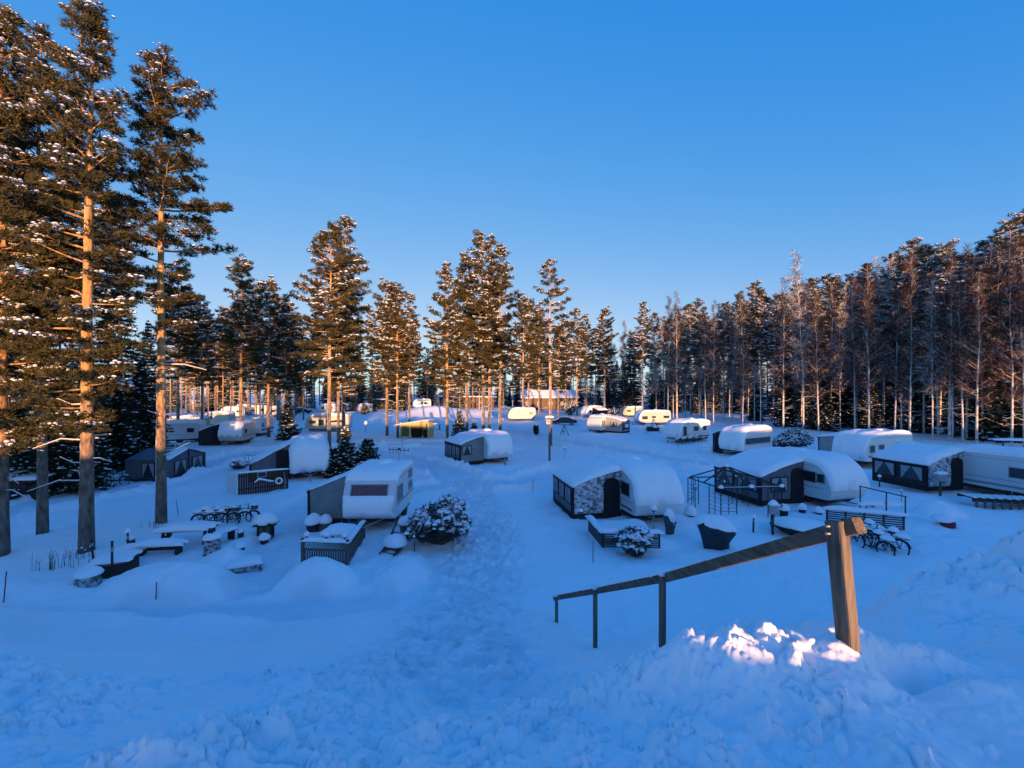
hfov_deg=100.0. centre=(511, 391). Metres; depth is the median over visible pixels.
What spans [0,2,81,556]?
pine tree
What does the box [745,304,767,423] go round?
birch tree
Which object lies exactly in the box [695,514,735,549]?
covered grill
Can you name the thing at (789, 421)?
spruce tree
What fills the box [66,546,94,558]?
dry grass
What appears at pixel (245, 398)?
spruce tree
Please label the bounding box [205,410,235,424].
caravan
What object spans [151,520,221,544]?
picnic table
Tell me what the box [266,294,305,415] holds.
pine tree
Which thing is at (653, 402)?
spruce tree
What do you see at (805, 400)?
spruce tree
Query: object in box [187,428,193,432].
window
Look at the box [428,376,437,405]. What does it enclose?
spruce tree
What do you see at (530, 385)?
spruce tree
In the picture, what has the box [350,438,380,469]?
spruce tree
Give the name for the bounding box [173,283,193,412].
pine tree
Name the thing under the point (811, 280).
pine tree
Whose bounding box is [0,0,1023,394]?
sky
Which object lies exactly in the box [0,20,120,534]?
pine tree
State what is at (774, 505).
electric box
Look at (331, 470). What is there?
spruce tree
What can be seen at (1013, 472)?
window
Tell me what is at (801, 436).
juniper bush
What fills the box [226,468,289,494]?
board fence
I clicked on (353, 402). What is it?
spruce tree
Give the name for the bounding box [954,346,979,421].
spruce tree
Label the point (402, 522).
barrel
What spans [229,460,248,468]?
snowy shrub
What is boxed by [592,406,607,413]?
awning tent
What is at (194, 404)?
pine tree
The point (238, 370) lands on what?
pine tree
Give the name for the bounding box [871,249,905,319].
pine tree
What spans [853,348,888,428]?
spruce tree
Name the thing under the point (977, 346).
birch tree
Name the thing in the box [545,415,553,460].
sign post
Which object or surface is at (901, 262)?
birch tree
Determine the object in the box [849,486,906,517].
deck rail
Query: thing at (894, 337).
birch tree
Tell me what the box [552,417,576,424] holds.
parked car
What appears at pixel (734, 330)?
birch tree
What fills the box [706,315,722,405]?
birch tree
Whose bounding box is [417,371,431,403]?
spruce tree
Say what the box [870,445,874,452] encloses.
window
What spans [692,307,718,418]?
birch tree
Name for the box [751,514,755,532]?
stake
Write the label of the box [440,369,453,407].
spruce tree
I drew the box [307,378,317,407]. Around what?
spruce tree
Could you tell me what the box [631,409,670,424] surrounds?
caravan
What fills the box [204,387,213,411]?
spruce tree
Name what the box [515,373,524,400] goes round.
pine tree
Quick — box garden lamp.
[650,505,656,528]
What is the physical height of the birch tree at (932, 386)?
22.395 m
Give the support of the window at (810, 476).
in the caravan at (831, 477)
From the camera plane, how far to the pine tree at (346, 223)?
55.03 m
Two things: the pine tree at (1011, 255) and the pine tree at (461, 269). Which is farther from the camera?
the pine tree at (1011, 255)
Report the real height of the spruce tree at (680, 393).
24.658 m
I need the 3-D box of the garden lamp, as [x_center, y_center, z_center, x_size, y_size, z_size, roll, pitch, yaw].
[6.403,5.857,19.441,0.344,1.509,0.392,0,0,0]
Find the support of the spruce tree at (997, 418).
on the snowy ground at (468, 651)
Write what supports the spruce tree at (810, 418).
on the snowy ground at (468, 651)
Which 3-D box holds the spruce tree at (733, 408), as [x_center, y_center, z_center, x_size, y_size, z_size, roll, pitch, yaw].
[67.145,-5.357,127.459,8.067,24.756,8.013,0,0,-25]
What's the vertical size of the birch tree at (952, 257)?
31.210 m
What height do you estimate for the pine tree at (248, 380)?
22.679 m
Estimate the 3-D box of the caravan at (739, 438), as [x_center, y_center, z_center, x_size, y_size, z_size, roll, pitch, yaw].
[23.287,4.763,43.393,6.560,3.012,2.667,0,0,-31]
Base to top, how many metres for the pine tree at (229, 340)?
23.541 m
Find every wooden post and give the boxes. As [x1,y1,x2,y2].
[90,538,93,559]
[111,541,113,576]
[124,528,130,543]
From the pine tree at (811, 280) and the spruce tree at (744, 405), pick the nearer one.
the spruce tree at (744, 405)
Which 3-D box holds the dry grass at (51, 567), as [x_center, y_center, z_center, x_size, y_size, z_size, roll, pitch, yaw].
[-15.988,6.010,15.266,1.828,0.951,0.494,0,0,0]
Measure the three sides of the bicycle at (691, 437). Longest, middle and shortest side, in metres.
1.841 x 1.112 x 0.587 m
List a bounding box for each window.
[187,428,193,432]
[257,471,266,477]
[318,419,323,425]
[350,484,388,495]
[397,482,402,501]
[408,467,411,478]
[408,479,411,489]
[620,480,629,497]
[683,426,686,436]
[745,436,770,444]
[803,469,816,482]
[816,473,824,483]
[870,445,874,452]
[879,444,884,449]
[1008,467,1023,479]
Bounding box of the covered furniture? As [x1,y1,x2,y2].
[769,516,824,534]
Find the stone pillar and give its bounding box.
[202,531,222,556]
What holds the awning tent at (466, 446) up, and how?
on the snowy ground at (468, 651)
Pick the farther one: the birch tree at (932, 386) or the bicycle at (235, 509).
the birch tree at (932, 386)
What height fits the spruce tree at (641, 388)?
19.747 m
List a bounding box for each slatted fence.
[585,515,664,547]
[822,505,909,529]
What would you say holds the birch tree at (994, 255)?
on the snowy ground at (468, 651)
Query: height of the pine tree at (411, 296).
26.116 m
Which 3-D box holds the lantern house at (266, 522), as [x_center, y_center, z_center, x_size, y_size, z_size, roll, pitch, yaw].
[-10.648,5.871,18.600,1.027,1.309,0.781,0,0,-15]
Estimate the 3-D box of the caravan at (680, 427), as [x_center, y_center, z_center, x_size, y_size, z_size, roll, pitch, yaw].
[21.965,4.784,54.771,7.060,2.929,2.666,0,0,-30]
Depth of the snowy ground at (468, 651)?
6.53 m
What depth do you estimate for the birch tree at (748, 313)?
100.77 m
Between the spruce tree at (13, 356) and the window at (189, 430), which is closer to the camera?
the spruce tree at (13, 356)
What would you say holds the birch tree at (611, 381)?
on the snowy ground at (468, 651)
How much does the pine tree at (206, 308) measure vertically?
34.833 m
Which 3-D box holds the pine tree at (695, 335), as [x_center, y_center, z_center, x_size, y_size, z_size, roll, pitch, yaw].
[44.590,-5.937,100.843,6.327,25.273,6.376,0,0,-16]
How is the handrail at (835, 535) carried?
on the snowy ground at (468, 651)
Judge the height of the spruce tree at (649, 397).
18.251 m
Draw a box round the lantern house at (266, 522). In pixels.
[252,512,278,538]
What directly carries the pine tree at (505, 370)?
on the snowy ground at (468, 651)
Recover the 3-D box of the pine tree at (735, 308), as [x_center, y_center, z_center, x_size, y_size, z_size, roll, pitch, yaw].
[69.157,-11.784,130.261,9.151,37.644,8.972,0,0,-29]
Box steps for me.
[701,445,710,453]
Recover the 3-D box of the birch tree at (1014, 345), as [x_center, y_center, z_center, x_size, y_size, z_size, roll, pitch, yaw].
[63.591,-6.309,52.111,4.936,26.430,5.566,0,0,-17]
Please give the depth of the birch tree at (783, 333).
72.02 m
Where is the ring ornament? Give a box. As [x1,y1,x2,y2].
[275,477,282,484]
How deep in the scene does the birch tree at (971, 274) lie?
65.79 m
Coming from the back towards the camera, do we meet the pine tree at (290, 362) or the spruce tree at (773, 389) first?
the spruce tree at (773, 389)
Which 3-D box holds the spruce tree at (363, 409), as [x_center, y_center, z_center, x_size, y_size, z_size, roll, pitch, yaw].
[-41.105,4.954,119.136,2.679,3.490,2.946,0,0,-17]
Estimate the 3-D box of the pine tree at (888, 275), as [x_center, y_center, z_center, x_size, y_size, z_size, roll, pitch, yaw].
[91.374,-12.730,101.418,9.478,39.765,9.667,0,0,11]
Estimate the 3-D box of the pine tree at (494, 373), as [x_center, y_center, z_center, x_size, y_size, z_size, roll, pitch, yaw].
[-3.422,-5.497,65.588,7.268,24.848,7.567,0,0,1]
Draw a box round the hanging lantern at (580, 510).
[577,502,589,519]
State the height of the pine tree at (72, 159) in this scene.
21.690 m
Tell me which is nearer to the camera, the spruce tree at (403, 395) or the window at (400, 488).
the window at (400, 488)
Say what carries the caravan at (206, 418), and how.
on the snowy ground at (468, 651)
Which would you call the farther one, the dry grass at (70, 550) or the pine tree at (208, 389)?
the pine tree at (208, 389)
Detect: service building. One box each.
[374,398,389,408]
[437,396,496,407]
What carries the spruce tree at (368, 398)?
on the snowy ground at (468, 651)
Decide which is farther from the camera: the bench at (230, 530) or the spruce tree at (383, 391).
the spruce tree at (383, 391)
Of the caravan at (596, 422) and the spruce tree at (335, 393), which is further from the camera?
the spruce tree at (335, 393)
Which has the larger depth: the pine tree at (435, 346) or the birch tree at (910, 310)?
the pine tree at (435, 346)
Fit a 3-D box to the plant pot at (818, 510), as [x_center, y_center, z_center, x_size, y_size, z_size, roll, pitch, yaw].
[15.969,6.268,22.390,0.486,0.597,0.474,0,0,0]
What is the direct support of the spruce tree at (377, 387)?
on the snowy ground at (468, 651)
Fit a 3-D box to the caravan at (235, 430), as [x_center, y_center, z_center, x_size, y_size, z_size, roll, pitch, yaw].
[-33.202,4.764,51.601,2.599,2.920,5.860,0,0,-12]
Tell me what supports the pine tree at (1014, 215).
on the snowy ground at (468, 651)
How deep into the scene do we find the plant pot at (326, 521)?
18.90 m
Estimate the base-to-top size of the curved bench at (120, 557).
0.812 m
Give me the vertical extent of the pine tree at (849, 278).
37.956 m
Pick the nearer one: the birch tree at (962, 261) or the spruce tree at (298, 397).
the birch tree at (962, 261)
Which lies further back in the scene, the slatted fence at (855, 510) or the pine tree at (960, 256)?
the pine tree at (960, 256)
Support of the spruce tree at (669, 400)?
on the snowy ground at (468, 651)
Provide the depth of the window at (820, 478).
23.54 m
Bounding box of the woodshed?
[9,469,60,499]
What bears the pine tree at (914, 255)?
on the snowy ground at (468, 651)
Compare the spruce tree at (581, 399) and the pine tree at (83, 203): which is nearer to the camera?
the pine tree at (83, 203)
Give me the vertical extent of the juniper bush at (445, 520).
2.032 m
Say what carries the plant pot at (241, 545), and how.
on the snowy ground at (468, 651)
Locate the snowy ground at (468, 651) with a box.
[0,395,1023,767]
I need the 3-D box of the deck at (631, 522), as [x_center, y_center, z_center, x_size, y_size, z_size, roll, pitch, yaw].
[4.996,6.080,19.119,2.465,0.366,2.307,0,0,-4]
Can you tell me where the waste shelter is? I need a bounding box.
[393,418,434,437]
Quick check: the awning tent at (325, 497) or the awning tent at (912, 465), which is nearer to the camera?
the awning tent at (325, 497)
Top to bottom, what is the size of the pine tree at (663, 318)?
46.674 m
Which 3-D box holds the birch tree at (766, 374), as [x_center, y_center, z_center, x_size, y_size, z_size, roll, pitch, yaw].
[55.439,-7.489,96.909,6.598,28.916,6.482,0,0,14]
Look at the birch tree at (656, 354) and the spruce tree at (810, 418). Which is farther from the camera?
the birch tree at (656, 354)
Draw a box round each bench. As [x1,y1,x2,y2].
[85,550,142,578]
[114,543,146,555]
[130,538,188,556]
[216,526,238,539]
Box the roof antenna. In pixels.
[388,446,408,460]
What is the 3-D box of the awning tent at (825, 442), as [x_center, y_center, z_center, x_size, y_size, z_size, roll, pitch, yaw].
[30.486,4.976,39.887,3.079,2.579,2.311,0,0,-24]
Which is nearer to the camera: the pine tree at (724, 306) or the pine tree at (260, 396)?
the pine tree at (260, 396)
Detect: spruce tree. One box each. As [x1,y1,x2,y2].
[8,339,50,467]
[9,326,78,498]
[24,266,108,483]
[48,398,79,498]
[50,342,122,493]
[93,288,145,471]
[94,260,155,450]
[95,373,143,472]
[125,357,167,453]
[136,320,177,446]
[166,368,175,405]
[166,378,175,411]
[171,368,180,406]
[180,384,187,407]
[195,390,200,410]
[200,312,238,410]
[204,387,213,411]
[225,381,238,405]
[243,390,246,403]
[261,386,276,405]
[270,391,274,405]
[274,401,301,440]
[294,386,302,409]
[299,386,307,408]
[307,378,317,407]
[318,378,327,405]
[320,447,346,477]
[331,365,341,403]
[332,426,359,474]
[340,384,350,410]
[349,329,371,404]
[349,384,359,410]
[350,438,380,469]
[359,403,367,413]
[366,392,370,403]
[369,373,377,403]
[371,383,377,411]
[373,376,380,406]
[379,383,385,397]
[385,378,401,410]
[399,379,407,410]
[404,379,412,406]
[405,383,412,409]
[415,377,422,398]
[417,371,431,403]
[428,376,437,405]
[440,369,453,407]
[451,410,465,435]
[454,368,465,408]
[469,422,477,429]
[496,382,507,407]
[504,373,507,404]
[506,388,513,405]
[513,369,520,404]
[513,384,519,406]
[524,383,534,388]
[578,378,585,406]
[583,378,589,404]
[588,375,594,404]
[594,369,603,404]
[595,390,602,405]
[601,372,611,405]
[602,383,613,408]
[611,360,622,408]
[617,329,644,412]
[617,361,626,405]
[632,369,639,404]
[636,367,646,404]
[643,362,653,408]
[649,386,659,408]
[656,375,669,409]
[663,372,670,408]
[665,363,678,408]
[668,349,687,408]
[670,384,683,412]
[681,361,694,410]
[689,351,705,403]
[692,382,704,413]
[695,367,707,409]
[702,362,714,409]
[704,346,727,412]
[721,342,735,411]
[724,336,751,413]
[736,354,753,409]
[745,379,767,420]
[750,358,771,414]
[764,361,776,412]
[767,353,804,427]
[768,361,781,413]
[791,320,807,411]
[797,343,816,417]
[801,393,816,429]
[812,378,840,431]
[814,300,846,414]
[826,338,843,415]
[832,346,878,428]
[834,299,864,414]
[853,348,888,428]
[872,273,934,420]
[873,342,915,430]
[874,313,911,420]
[903,281,958,424]
[903,376,941,433]
[939,377,960,434]
[947,362,975,436]
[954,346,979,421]
[956,339,1004,437]
[965,319,1023,443]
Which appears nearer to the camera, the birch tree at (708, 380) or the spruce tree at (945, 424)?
the spruce tree at (945, 424)
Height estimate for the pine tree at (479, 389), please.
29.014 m
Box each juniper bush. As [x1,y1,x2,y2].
[402,493,472,544]
[561,400,579,414]
[604,407,619,414]
[772,434,801,446]
[779,428,814,447]
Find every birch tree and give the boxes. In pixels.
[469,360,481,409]
[603,325,619,400]
[615,319,631,399]
[649,328,661,385]
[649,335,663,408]
[655,316,670,409]
[656,297,679,409]
[666,290,691,418]
[667,331,681,417]
[675,313,691,414]
[679,325,693,417]
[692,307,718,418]
[701,300,729,422]
[701,325,716,419]
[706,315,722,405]
[710,313,733,420]
[712,303,726,409]
[721,307,739,416]
[722,314,742,420]
[727,294,753,418]
[734,319,753,423]
[737,307,755,414]
[744,298,770,398]
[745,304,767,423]
[764,277,805,428]
[766,326,791,409]
[781,249,825,429]
[784,308,807,422]
[787,280,812,419]
[791,292,824,409]
[795,284,814,389]
[801,299,836,431]
[804,290,833,419]
[805,292,830,400]
[817,283,849,409]
[826,301,852,429]
[827,281,855,404]
[831,275,870,428]
[840,284,870,428]
[846,263,894,428]
[847,281,881,425]
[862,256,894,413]
[865,254,898,428]
[865,277,883,421]
[873,257,901,422]
[878,287,923,429]
[882,258,914,426]
[887,258,931,431]
[889,254,932,430]
[896,268,925,395]
[903,266,939,433]
[912,278,952,439]
[916,268,964,435]
[922,256,970,440]
[927,266,956,428]
[931,243,971,410]
[933,242,979,404]
[936,280,981,442]
[941,252,987,438]
[951,270,1000,443]
[958,252,986,366]
[958,264,1002,436]
[970,244,1013,440]
[972,235,1023,435]
[973,253,995,355]
[985,232,1023,436]
[985,260,1023,446]
[987,239,1009,343]
[998,250,1023,446]
[1001,231,1023,343]
[1007,322,1023,376]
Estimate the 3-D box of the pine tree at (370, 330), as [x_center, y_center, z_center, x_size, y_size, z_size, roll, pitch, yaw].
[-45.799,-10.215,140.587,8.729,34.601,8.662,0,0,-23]
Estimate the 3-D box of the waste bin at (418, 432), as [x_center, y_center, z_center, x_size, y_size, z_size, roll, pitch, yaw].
[-12.895,5.714,59.424,0.720,1.200,0.800,0,0,8]
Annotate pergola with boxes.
[685,463,783,516]
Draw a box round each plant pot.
[234,542,246,549]
[258,533,270,544]
[304,513,320,532]
[319,514,331,531]
[684,505,696,516]
[779,503,789,516]
[797,503,806,512]
[813,506,824,514]
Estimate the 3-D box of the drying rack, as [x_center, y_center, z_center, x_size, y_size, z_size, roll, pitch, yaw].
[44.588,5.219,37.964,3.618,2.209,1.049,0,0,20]
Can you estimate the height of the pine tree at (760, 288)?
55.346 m
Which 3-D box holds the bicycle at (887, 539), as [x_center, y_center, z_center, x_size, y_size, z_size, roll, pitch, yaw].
[14.443,5.981,17.278,0.587,1.112,1.841,6,-2,-16]
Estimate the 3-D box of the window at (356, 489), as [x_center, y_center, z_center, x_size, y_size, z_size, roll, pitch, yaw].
[-6.203,4.321,18.674,1.640,0.553,0.279,0,0,-1]
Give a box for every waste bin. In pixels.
[411,428,417,436]
[416,428,421,437]
[423,428,426,437]
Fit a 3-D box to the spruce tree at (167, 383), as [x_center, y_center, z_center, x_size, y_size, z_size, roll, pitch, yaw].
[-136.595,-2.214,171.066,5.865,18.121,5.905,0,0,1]
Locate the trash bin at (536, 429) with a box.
[533,424,538,434]
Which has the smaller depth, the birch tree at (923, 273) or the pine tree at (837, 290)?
the birch tree at (923, 273)
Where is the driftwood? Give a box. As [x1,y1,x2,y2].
[254,478,274,483]
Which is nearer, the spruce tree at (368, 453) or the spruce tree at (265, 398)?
the spruce tree at (368, 453)
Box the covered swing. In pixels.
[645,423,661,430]
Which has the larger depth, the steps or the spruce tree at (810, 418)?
the spruce tree at (810, 418)
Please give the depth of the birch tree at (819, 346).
86.46 m
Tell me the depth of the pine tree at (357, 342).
138.33 m
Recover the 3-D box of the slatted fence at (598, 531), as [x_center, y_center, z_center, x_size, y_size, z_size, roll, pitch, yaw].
[4.700,5.893,18.340,2.819,0.813,2.469,0,0,0]
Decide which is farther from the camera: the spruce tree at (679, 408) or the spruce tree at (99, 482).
the spruce tree at (679, 408)
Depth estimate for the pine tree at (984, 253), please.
87.89 m
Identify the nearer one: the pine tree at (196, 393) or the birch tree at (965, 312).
the birch tree at (965, 312)
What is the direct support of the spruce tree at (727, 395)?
on the snowy ground at (468, 651)
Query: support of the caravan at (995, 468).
on the snowy ground at (468, 651)
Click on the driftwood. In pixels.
(262, 480)
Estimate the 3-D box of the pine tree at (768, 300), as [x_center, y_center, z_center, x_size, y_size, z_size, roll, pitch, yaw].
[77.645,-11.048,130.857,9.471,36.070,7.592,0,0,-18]
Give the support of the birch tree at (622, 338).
on the snowy ground at (468, 651)
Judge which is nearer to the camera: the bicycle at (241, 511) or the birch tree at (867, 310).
the bicycle at (241, 511)
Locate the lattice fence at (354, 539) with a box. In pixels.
[300,518,365,564]
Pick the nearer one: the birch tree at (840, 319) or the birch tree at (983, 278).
the birch tree at (983, 278)
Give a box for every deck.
[598,518,660,541]
[957,493,1023,509]
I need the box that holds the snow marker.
[3,571,6,602]
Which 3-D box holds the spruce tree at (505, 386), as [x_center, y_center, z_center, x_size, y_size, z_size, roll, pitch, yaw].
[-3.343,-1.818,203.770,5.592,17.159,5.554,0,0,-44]
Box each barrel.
[398,515,409,531]
[930,513,955,528]
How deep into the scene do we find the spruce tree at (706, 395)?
149.03 m
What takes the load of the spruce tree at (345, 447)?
on the snowy ground at (468, 651)
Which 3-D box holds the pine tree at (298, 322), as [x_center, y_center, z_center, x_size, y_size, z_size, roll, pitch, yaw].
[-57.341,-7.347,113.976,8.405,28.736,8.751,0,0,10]
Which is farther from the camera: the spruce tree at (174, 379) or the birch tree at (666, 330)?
the spruce tree at (174, 379)
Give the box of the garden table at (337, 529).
[319,523,361,537]
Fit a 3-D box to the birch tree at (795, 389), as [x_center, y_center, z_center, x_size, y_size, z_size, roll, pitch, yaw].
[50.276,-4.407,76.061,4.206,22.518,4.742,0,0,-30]
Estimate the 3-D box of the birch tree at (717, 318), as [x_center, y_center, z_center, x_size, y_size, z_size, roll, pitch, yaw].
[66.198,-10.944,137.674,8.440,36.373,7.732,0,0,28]
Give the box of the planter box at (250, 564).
[225,554,262,573]
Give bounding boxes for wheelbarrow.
[379,517,409,556]
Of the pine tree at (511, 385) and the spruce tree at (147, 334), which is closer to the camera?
the spruce tree at (147, 334)
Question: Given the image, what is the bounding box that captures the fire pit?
[72,565,103,587]
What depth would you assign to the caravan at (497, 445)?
37.27 m
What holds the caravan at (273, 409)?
on the snowy ground at (468, 651)
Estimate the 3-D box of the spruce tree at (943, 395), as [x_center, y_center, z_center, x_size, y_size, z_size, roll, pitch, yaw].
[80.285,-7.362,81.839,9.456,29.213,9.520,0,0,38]
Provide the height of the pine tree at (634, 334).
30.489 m
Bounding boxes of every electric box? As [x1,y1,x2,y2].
[768,500,779,534]
[934,471,948,495]
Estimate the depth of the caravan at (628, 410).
105.63 m
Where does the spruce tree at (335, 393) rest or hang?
on the snowy ground at (468, 651)
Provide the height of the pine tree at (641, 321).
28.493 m
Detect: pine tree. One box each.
[0,0,152,553]
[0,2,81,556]
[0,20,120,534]
[3,152,61,398]
[33,132,116,379]
[66,192,149,310]
[93,42,238,523]
[137,258,215,441]
[156,327,184,416]
[167,329,188,413]
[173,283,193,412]
[174,362,200,411]
[175,333,196,412]
[177,305,211,414]
[179,294,223,419]
[186,308,217,414]
[189,304,206,414]
[193,306,218,410]
[202,253,278,443]
[204,322,217,411]
[205,321,225,409]
[208,326,235,409]
[208,329,222,410]
[215,315,239,410]
[218,318,246,405]
[221,302,250,418]
[233,325,263,415]
[235,316,261,415]
[236,275,296,436]
[243,367,263,404]
[249,316,266,414]
[254,305,271,413]
[254,323,279,401]
[261,293,291,419]
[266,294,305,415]
[270,304,307,411]
[270,310,289,421]
[277,311,303,411]
[281,220,369,448]
[282,311,310,414]
[293,329,317,419]
[298,339,316,407]
[308,257,368,440]
[308,326,322,408]
[309,316,324,404]
[312,215,374,435]
[320,346,341,402]
[339,341,353,411]
[347,333,361,409]
[359,309,382,399]
[362,277,408,435]
[368,281,421,437]
[372,317,390,397]
[398,293,426,421]
[408,332,423,400]
[419,348,434,397]
[420,261,473,437]
[428,344,440,404]
[431,373,437,404]
[434,337,452,406]
[442,251,485,430]
[449,229,517,428]
[449,344,457,407]
[450,327,469,408]
[467,279,512,428]
[468,344,478,408]
[474,243,524,430]
[485,336,502,409]
[501,350,508,408]
[503,293,543,406]
[504,352,519,407]
[511,298,544,406]
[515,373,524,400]
[520,257,584,445]
[524,303,555,414]
[526,346,548,385]
[537,341,555,389]
[545,322,571,414]
[552,318,579,413]
[563,308,590,415]
[568,346,578,389]
[574,313,598,405]
[579,350,588,405]
[587,306,621,407]
[590,327,606,404]
[596,347,609,392]
[625,331,641,382]
[630,302,655,409]
[634,332,647,404]
[642,312,667,384]
[643,373,650,392]
[657,316,671,367]
[658,318,675,361]
[673,305,692,360]
[678,303,700,414]
[685,312,710,417]
[687,298,713,413]
[688,323,705,375]
[715,301,736,396]
[725,290,753,395]
[741,290,773,423]
[745,280,771,375]
[746,287,764,388]
[760,297,773,404]
[761,308,792,425]
[767,293,795,382]
[785,282,806,408]
[793,282,828,345]
[799,278,826,389]
[810,272,842,370]
[815,273,850,422]
[822,281,843,345]
[833,273,860,329]
[841,273,881,376]
[846,263,881,324]
[854,267,881,341]
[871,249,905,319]
[874,264,925,429]
[878,254,915,317]
[891,237,929,331]
[903,243,946,427]
[904,246,922,268]
[918,244,934,262]
[921,261,981,436]
[929,247,956,311]
[935,239,963,258]
[946,252,975,295]
[954,256,982,337]
[969,239,990,265]
[972,213,1023,310]
[975,233,1004,260]
[977,251,989,283]
[985,237,1012,279]
[1004,208,1023,250]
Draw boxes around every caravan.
[166,414,209,426]
[166,419,205,442]
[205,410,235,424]
[218,419,255,445]
[221,406,244,416]
[235,404,252,414]
[243,414,273,434]
[246,404,266,414]
[266,405,281,416]
[289,434,329,481]
[299,412,351,430]
[318,403,336,412]
[341,402,353,409]
[342,459,413,528]
[357,403,372,412]
[410,398,430,408]
[468,428,512,464]
[502,407,535,420]
[580,405,601,416]
[587,413,610,431]
[598,454,683,525]
[619,405,641,415]
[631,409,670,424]
[664,417,710,441]
[718,424,771,455]
[757,446,874,508]
[832,428,912,463]
[955,444,1023,495]
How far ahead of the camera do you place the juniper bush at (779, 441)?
45.20 m
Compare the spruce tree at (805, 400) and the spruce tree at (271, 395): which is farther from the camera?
the spruce tree at (271, 395)
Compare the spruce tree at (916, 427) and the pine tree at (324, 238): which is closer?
the pine tree at (324, 238)
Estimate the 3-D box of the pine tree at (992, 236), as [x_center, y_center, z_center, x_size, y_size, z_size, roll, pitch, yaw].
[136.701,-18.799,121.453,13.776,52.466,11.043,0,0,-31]
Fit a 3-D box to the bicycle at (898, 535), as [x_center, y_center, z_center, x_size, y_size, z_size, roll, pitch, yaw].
[14.841,5.824,17.077,0.587,1.112,1.841,6,-1,-14]
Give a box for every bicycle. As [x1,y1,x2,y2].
[101,470,130,484]
[190,506,228,523]
[202,504,241,523]
[213,504,252,522]
[222,502,259,521]
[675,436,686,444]
[681,436,693,444]
[688,435,698,443]
[693,434,705,441]
[840,517,873,545]
[852,517,885,545]
[853,526,896,555]
[862,524,911,554]
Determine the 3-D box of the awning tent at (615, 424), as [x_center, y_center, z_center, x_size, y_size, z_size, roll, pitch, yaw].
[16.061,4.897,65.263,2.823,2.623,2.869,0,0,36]
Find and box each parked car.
[294,407,311,412]
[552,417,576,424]
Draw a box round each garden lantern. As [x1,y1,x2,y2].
[125,535,136,542]
[208,523,215,532]
[237,529,244,537]
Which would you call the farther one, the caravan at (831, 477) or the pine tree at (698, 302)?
the pine tree at (698, 302)
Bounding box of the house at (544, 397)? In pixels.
[518,390,579,409]
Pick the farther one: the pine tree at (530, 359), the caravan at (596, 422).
the pine tree at (530, 359)
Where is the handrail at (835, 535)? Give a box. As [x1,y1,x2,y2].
[553,517,866,653]
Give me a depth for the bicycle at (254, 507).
20.39 m
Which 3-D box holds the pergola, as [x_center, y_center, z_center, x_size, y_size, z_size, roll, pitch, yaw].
[11.849,5.109,23.099,3.870,2.581,2.918,0,0,-5]
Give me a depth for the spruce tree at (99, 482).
27.96 m
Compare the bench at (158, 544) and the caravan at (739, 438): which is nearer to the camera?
the bench at (158, 544)
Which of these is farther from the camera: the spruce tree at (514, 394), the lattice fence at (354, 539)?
the spruce tree at (514, 394)
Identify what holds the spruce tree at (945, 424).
on the snowy ground at (468, 651)
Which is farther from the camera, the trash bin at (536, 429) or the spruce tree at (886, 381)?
the spruce tree at (886, 381)
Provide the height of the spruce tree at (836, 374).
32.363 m
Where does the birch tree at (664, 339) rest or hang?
on the snowy ground at (468, 651)
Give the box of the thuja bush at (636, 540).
[614,525,652,557]
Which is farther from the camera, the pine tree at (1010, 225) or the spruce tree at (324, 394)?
the spruce tree at (324, 394)
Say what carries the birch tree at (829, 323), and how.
on the snowy ground at (468, 651)
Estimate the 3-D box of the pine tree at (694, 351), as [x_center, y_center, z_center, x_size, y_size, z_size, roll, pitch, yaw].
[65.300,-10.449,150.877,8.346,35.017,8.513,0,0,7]
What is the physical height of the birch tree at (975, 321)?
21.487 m
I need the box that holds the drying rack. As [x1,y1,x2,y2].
[988,438,1023,445]
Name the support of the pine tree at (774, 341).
on the snowy ground at (468, 651)
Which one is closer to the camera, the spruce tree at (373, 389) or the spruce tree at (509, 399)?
the spruce tree at (373, 389)
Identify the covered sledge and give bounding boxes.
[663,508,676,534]
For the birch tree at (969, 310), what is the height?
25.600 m
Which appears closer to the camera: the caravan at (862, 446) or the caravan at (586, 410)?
the caravan at (862, 446)
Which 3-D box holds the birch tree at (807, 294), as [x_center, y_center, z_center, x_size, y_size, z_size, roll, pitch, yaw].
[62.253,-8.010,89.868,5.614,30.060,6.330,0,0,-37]
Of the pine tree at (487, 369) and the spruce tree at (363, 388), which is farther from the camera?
the spruce tree at (363, 388)
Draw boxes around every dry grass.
[31,546,89,570]
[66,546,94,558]
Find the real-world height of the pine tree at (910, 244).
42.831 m
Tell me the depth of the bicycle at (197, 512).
19.75 m
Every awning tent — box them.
[124,447,205,481]
[198,423,220,444]
[249,439,291,479]
[307,470,349,523]
[444,431,483,464]
[553,456,620,518]
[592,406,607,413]
[606,415,629,432]
[712,429,723,452]
[713,449,803,505]
[818,432,837,450]
[871,441,963,490]
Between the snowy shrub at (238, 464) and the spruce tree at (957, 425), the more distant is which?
the spruce tree at (957, 425)
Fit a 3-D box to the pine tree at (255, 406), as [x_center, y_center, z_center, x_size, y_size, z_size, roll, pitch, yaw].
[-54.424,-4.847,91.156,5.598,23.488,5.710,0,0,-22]
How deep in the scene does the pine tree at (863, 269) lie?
109.62 m
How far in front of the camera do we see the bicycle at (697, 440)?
53.57 m
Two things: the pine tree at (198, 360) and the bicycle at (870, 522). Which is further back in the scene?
the pine tree at (198, 360)
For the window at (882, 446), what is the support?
in the caravan at (862, 446)
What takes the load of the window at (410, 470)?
in the caravan at (377, 490)

